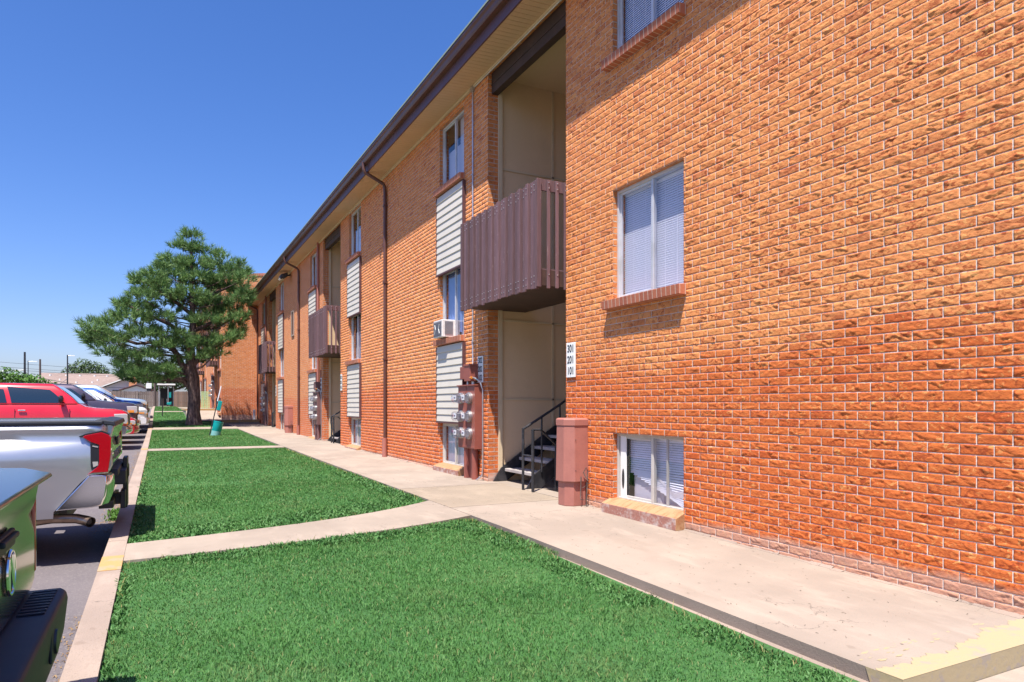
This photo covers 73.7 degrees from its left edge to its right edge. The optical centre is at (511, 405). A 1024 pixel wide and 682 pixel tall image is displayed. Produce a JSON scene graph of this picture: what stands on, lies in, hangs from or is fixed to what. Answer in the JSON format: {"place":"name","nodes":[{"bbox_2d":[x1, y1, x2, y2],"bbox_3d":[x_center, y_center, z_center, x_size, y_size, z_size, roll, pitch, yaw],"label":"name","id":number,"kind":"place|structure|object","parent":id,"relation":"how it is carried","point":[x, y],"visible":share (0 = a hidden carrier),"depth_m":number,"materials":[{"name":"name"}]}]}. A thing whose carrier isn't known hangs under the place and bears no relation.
{"place":"outdoors","nodes":[
{"label":"outdoors","id":0,"kind":"place"},
{"bbox_2d":[30,408,151,681],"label":"parking lot","id":1,"kind":"structure","parent":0,"point":[69,556],"depth_m":6.32,"materials":[{"name":"grey asphalt"}]},
{"bbox_2d":[0,366,35,382],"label":"bush","id":2,"kind":"object","parent":1,"relation":"on","point":[11,377],"visible":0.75,"depth_m":47.23,"materials":[{"name":"green plant"}]},
{"bbox_2d":[0,468,67,681],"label":"parked pickup","id":3,"kind":"object","parent":1,"relation":"on","point":[32,623],"visible":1,"depth_m":2.32,"materials":[{"name":"black paint"}]},
{"bbox_2d":[16,372,56,383],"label":"bush","id":4,"kind":"object","parent":1,"relation":"on","point":[40,380],"visible":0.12,"depth_m":49.49,"materials":[{"name":"green plant"}]},
{"bbox_2d":[0,416,128,526],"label":"parked pickup","id":5,"kind":"object","parent":1,"relation":"on","point":[81,462],"visible":0.94,"depth_m":5.89,"materials":[{"name":"silver paint"}]},
{"bbox_2d":[0,383,132,434],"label":"parked pickup","id":6,"kind":"object","parent":1,"relation":"on","point":[23,400],"visible":0.48,"depth_m":18.79,"materials":[{"name":"red paint"}]},
{"bbox_2d":[31,383,140,425],"bbox_3d":[-16.753,0.221,24.434,6.100,2.005,2.370,0,0,-27],"label":"parked pickup","id":7,"kind":"object","parent":1,"relation":"on","point":[89,398],"visible":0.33,"depth_m":24.48,"materials":[{"name":"grey paint"}]},
{"bbox_2d":[52,452,138,681],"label":"leaf litter","id":8,"kind":"object","parent":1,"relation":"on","point":[94,533],"visible":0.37,"depth_m":7.50,"materials":[{"name":"brown plant"}]},
{"bbox_2d":[104,508,119,520],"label":"gutter weeds","id":9,"kind":"object","parent":1,"relation":"on","point":[113,513],"visible":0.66,"depth_m":8.45,"materials":[{"name":"green plant"}]},
{"bbox_2d":[84,402,139,433],"bbox_3d":[-14.735,0.501,22.100,4.700,1.515,2.160,0,0,-27],"label":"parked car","id":10,"kind":"object","parent":1,"relation":"on","point":[133,423],"visible":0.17,"depth_m":22.41,"materials":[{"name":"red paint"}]},
{"bbox_2d":[76,385,149,411],"bbox_3d":[-20.805,-0.087,32.808,6.000,1.795,2.322,0,0,-27],"label":"parked pickup","id":11,"kind":"object","parent":1,"relation":"on","point":[145,402],"visible":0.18,"depth_m":32.87,"materials":[{"name":"white paint"}]},
{"bbox_2d":[83,388,143,406],"bbox_3d":[-18.953,0.087,30.164,4.900,1.735,2.217,0,0,-27],"label":"parked car","id":12,"kind":"object","parent":1,"relation":"on","point":[139,404],"visible":0.17,"depth_m":30.16,"materials":[{"name":"blue paint"}]},
{"bbox_2d":[87,390,149,423],"bbox_3d":[-17.352,0.240,27.614,4.800,1.735,2.217,0,0,-27],"label":"parked car","id":13,"kind":"object","parent":1,"relation":"on","point":[143,417],"visible":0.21,"depth_m":27.77,"materials":[{"name":"white paint"}]},
{"bbox_2d":[59,406,154,681],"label":"curb","id":14,"kind":"structure","parent":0,"point":[83,663],"depth_m":4.22,"materials":[{"name":"beige concrete"}]},
{"bbox_2d":[178,407,221,420],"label":"walk","id":15,"kind":"structure","parent":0,"point":[206,415],"depth_m":35.17,"materials":[{"name":"beige concrete"}]},
{"bbox_2d":[201,391,209,407],"bbox_3d":[-17.489,-0.305,38.932,0.460,0.978,0.032,0,0,-27],"label":"green lattice","id":16,"kind":"object","parent":15,"relation":"on","point":[205,398],"visible":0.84,"depth_m":38.92,"materials":[{"name":"green"}]},
{"bbox_2d":[0,0,486,391],"label":"sky","id":17,"kind":"structure","parent":0,"point":[124,124],"materials":[{"name":"blue"}]},
{"bbox_2d":[123,411,469,562],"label":"cross path","id":18,"kind":"structure","parent":0,"point":[422,513],"depth_m":6.50,"materials":[{"name":"beige concrete"}]},
{"bbox_2d":[98,406,858,681],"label":"lawn","id":19,"kind":"structure","parent":0,"point":[450,678],"depth_m":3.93,"materials":[{"name":"plant"}]},
{"bbox_2d":[71,224,261,424],"bbox_3d":[-15.016,-3.579,29.925,7.391,9.106,4.955,0,0,-27],"label":"pine tree","id":20,"kind":"object","parent":19,"relation":"on","point":[99,333],"visible":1,"depth_m":29.48,"materials":[{"name":"green plant"}]},
{"bbox_2d":[209,386,223,435],"bbox_3d":[-10.567,0.237,24.370,0.508,1.874,0.344,0,0,-27],"label":"waste station","id":21,"kind":"object","parent":19,"relation":"on","point":[216,427],"visible":0.97,"depth_m":24.30,"materials":[{"name":"teal metal"}]},
{"bbox_2d":[228,424,1022,681],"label":"walk","id":22,"kind":"structure","parent":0,"point":[654,562],"depth_m":4.89,"materials":[{"name":"beige concrete"}]},
{"bbox_2d":[284,406,292,432],"bbox_3d":[-8.465,0.528,25.869,0.302,1.036,0.443,0,0,-27],"label":"utility cover","id":23,"kind":"object","parent":22,"relation":"on","point":[288,417],"visible":0.98,"depth_m":25.76,"materials":[{"name":"metal"}]},
{"bbox_2d":[556,418,588,505],"bbox_3d":[0.713,0.668,8.133,0.302,1.036,0.443,0,0,-27],"label":"utility cover","id":24,"kind":"object","parent":22,"relation":"on","point":[572,477],"visible":1,"depth_m":8.02,"materials":[{"name":"metal"}]},
{"bbox_2d":[563,558,867,681],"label":"edging strip","id":25,"kind":"object","parent":22,"relation":"on","point":[792,652],"visible":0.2,"depth_m":3.78,"materials":[{"name":"beige concrete"}]},
{"bbox_2d":[463,485,967,655],"bbox_3d":[0.710,1.207,6.791,1.396,0.074,6.982,0,0,-27],"label":"walk debris","id":26,"kind":"object","parent":22,"relation":"on","point":[689,566],"visible":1,"depth_m":5.45,"materials":[{"name":"soil"}]},
{"bbox_2d":[860,618,1023,681],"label":"walk end paint","id":27,"kind":"object","parent":22,"relation":"on","point":[990,640],"visible":1,"depth_m":3.40,"materials":[{"name":"yellow paint"}]},
{"bbox_2d":[976,666,1023,681],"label":"walk","id":28,"kind":"structure","parent":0,"point":[1015,675],"depth_m":3.40,"materials":[{"name":"beige concrete"}]},
{"bbox_3d":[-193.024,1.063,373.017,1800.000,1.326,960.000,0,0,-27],"label":"ground","id":29,"kind":"structure","parent":0,"visible":0},
{"bbox_2d":[24,352,25,373],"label":"utility pole","id":30,"kind":"object","parent":29,"relation":"on","point":[25,362],"visible":0.34,"depth_m":49.32,"materials":[{"name":"black metal"}]},
{"bbox_2d":[35,376,143,387],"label":"overhead wire","id":31,"kind":"object","parent":30,"relation":"attached to","point":[79,384],"visible":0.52,"depth_m":60.73,"materials":[{"name":"black metal"}]},
{"bbox_2d":[39,359,40,378],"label":"utility pole","id":32,"kind":"object","parent":29,"relation":"on","point":[39,367],"visible":0.34,"depth_m":62.12,"materials":[{"name":"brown wood"}]},
{"bbox_2d":[67,355,74,383],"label":"street light","id":33,"kind":"object","parent":29,"relation":"on","point":[67,366],"visible":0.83,"depth_m":75.74,"materials":[{"name":"black metal"}]},
{"bbox_2d":[4,362,116,370],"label":"overhead wire","id":34,"kind":"object","parent":33,"relation":"attached to","point":[57,366],"visible":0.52,"depth_m":73.29,"materials":[{"name":"black"}]},
{"bbox_2d":[61,357,113,373],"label":"broadleaf tree","id":35,"kind":"object","parent":29,"relation":"on","point":[83,366],"visible":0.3,"depth_m":99.89,"materials":[{"name":"green plant"}]},
{"bbox_2d":[38,373,145,390],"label":"bungalow","id":36,"kind":"object","parent":29,"relation":"on","point":[106,381],"visible":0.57,"depth_m":80.89,"materials":[{"name":"grey"}]},
{"bbox_2d":[109,391,157,406],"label":"wooden fence","id":37,"kind":"object","parent":29,"relation":"on","point":[148,397],"visible":0.29,"depth_m":61.50,"materials":[{"name":"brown wood"}]},
{"bbox_2d":[119,384,152,391],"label":"garden shed","id":38,"kind":"structure","parent":29,"relation":"on","point":[135,387],"depth_m":66.57,"materials":[{"name":"white"}]},
{"bbox_2d":[154,382,155,405],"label":"utility pole","id":39,"kind":"object","parent":29,"relation":"on","point":[155,394],"visible":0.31,"depth_m":60.19,"materials":[{"name":"brown wood"}]},
{"bbox_2d":[157,383,174,405],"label":"metal shelter","id":40,"kind":"object","parent":29,"relation":"on","point":[163,393],"visible":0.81,"depth_m":60.12,"materials":[{"name":"grey metal"}]},
{"bbox_2d":[144,365,187,390],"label":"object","id":41,"kind":"object","parent":29,"relation":"on","point":[179,385],"visible":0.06,"depth_m":68.55,"materials":[{"name":"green plant"}]},
{"bbox_2d":[173,391,187,406],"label":"wooden fence","id":42,"kind":"object","parent":29,"relation":"on","point":[180,399],"visible":0.09,"depth_m":63.48,"materials":[{"name":"brown wood"}]},
{"bbox_2d":[196,273,265,421],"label":"apartment building","id":43,"kind":"structure","parent":29,"relation":"on","point":[235,375],"depth_m":34.77,"materials":[{"name":"brick"}]},
{"bbox_2d":[208,376,213,407],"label":"meter bank","id":44,"kind":"structure","parent":43,"relation":"attached to","point":[211,390],"depth_m":38.60,"materials":[{"name":"brown paint"}]},
{"bbox_2d":[221,419,259,426],"bbox_3d":[-13.584,0.897,34.096,1.710,0.385,1.150,0,0,-27],"label":"raised landing","id":45,"kind":"object","parent":29,"relation":"on","point":[225,424],"visible":0.4,"depth_m":33.68,"materials":[{"name":"concrete"}]},
{"bbox_2d":[222,419,259,421],"bbox_3d":[-13.343,0.765,33.618,1.740,0.130,0.120,0,0,-27],"label":"landing paint","id":46,"kind":"object","parent":45,"relation":"attached to","point":[255,420],"visible":0.93,"depth_m":33.60,"materials":[{"name":"paint"}]},
{"bbox_2d":[250,0,1023,671],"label":"apartment building","id":47,"kind":"structure","parent":29,"relation":"on","point":[760,262],"depth_m":6.25,"materials":[{"name":"brick"}]},
{"bbox_2d":[259,387,267,425],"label":"meter bank","id":48,"kind":"structure","parent":47,"relation":"attached to","point":[264,403],"depth_m":31.79,"materials":[{"name":"brown paint"}]},
{"bbox_2d":[281,413,283,429],"bbox_3d":[-9.445,0.680,28.261,0.070,0.740,1.160,0,0,-27],"label":"window","id":49,"kind":"structure","parent":47,"relation":"in","point":[282,414],"depth_m":28.54,"materials":[{"name":"paint"}]},
{"bbox_2d":[281,348,283,376],"bbox_3d":[-9.445,-1.784,28.261,0.070,1.228,1.160,0,0,-27],"label":"window","id":50,"kind":"structure","parent":47,"relation":"in","point":[282,350],"depth_m":28.54,"materials":[{"name":"glass"}]},
{"bbox_2d":[281,282,283,309],"bbox_3d":[-9.445,-4.475,28.261,0.070,1.230,1.160,0,0,-27],"label":"window","id":51,"kind":"structure","parent":47,"relation":"in","point":[282,285],"depth_m":28.54,"materials":[{"name":"glass"}]},
{"bbox_2d":[278,272,290,280],"bbox_3d":[-8.697,-4.924,26.126,0.446,0.278,0.400,0,0,-27],"label":"floodlight","id":52,"kind":"object","parent":47,"relation":"attached to","point":[283,276],"visible":1,"depth_m":25.95,"materials":[{"name":"black metal"}]},
{"bbox_2d":[312,419,314,436],"bbox_3d":[-6.430,0.680,22.435,0.070,0.740,1.100,0,0,-27],"label":"window","id":53,"kind":"structure","parent":47,"relation":"in","point":[312,419],"depth_m":22.89,"materials":[{"name":"paint"}]},
{"bbox_2d":[312,357,316,368],"bbox_3d":[-6.430,-1.784,22.435,0.070,1.228,1.100,0,0,-27],"label":"window","id":54,"kind":"structure","parent":47,"relation":"in","point":[312,357],"depth_m":22.75,"materials":[{"name":"glass"}]},
{"bbox_2d":[312,252,316,285],"bbox_3d":[-6.430,-4.425,22.435,0.070,1.130,1.100,0,0,-27],"label":"window","id":55,"kind":"structure","parent":47,"relation":"in","point":[315,255],"depth_m":22.41,"materials":[{"name":"glass"}]},
{"bbox_2d":[308,382,321,439],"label":"meter bank","id":56,"kind":"structure","parent":47,"relation":"attached to","point":[316,408],"depth_m":21.30,"materials":[{"name":"brown paint"}]},
{"bbox_2d":[340,374,341,390],"bbox_3d":[-4.731,-0.635,18.911,0.015,0.450,0.180,0,0,-27],"label":"number sign","id":57,"kind":"object","parent":47,"relation":"attached to","point":[340,382],"visible":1,"depth_m":18.92,"materials":[{"name":"white"}]},
{"bbox_2d":[351,417,360,445],"bbox_3d":[-3.969,0.680,17.718,0.105,0.740,1.160,0,0,-27],"label":"window","id":58,"kind":"structure","parent":47,"relation":"in","point":[357,420],"depth_m":18.07,"materials":[{"name":"glass"}]},
{"bbox_2d":[351,313,360,359],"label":"window","id":59,"kind":"structure","parent":47,"relation":"in","point":[358,317],"depth_m":18.17,"materials":[{"name":"glass"}]},
{"bbox_2d":[351,206,360,255],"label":"window","id":60,"kind":"structure","parent":47,"relation":"in","point":[358,213],"depth_m":18.17,"materials":[{"name":"glass"}]},
{"bbox_2d":[434,319,459,338],"bbox_3d":[-1.158,-1.335,11.998,0.349,0.300,0.423,0,0,-27],"label":"air conditioner","id":61,"kind":"object","parent":47,"relation":"attached to","point":[444,328],"visible":0.98,"depth_m":11.83,"materials":[{"name":"grey metal"}]},
{"bbox_2d":[443,423,463,466],"bbox_3d":[-0.954,0.680,11.892,0.105,0.740,1.100,0,0,-27],"label":"window","id":62,"kind":"structure","parent":47,"relation":"in","point":[455,453],"depth_m":12.18,"materials":[{"name":"glass"}]},
{"bbox_2d":[443,268,463,335],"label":"window","id":63,"kind":"structure","parent":47,"relation":"in","point":[454,313],"depth_m":12.16,"materials":[{"name":"glass"}]},
{"bbox_2d":[443,110,463,183],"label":"window","id":64,"kind":"structure","parent":47,"relation":"in","point":[456,133],"depth_m":12.20,"materials":[{"name":"glass"}]},
{"bbox_2d":[453,364,483,479],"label":"meter bank","id":65,"kind":"structure","parent":47,"relation":"attached to","point":[469,417],"depth_m":10.76,"materials":[{"name":"paint"}]},
{"bbox_2d":[478,356,482,382],"bbox_3d":[-0.498,-0.568,10.732,0.015,0.415,0.200,0,0,-27],"label":"number sign","id":66,"kind":"object","parent":47,"relation":"attached to","point":[480,368],"visible":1,"depth_m":10.71,"materials":[{"name":"white"}]},
{"bbox_2d":[566,342,575,377],"bbox_3d":[0.722,-0.557,8.373,0.015,0.425,0.200,0,0,-27],"label":"number sign","id":67,"kind":"object","parent":47,"relation":"attached to","point":[570,359],"visible":1,"depth_m":8.36,"materials":[{"name":"white plastic"}]},
{"bbox_2d":[617,433,683,510],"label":"window","id":68,"kind":"structure","parent":47,"relation":"in","point":[650,468],"depth_m":7.24,"materials":[{"name":"glass"}]},
{"bbox_2d":[617,161,683,297],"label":"window","id":69,"kind":"structure","parent":47,"relation":"in","point":[654,206],"depth_m":7.28,"materials":[{"name":"glass"}]},
{"bbox_2d":[617,0,683,48],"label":"window","id":70,"kind":"structure","parent":47,"relation":"in","point":[639,14],"depth_m":7.62,"materials":[{"name":"glass"}]},
{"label":"utility pole","id":71,"kind":"object","parent":29,"relation":"on","visible":0},
{"bbox_2d":[146,383,151,390],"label":"transformer box","id":72,"kind":"object","parent":71,"relation":"attached to","point":[148,386],"visible":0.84,"depth_m":65.05,"materials":[{"name":"white metal"}]}
]}

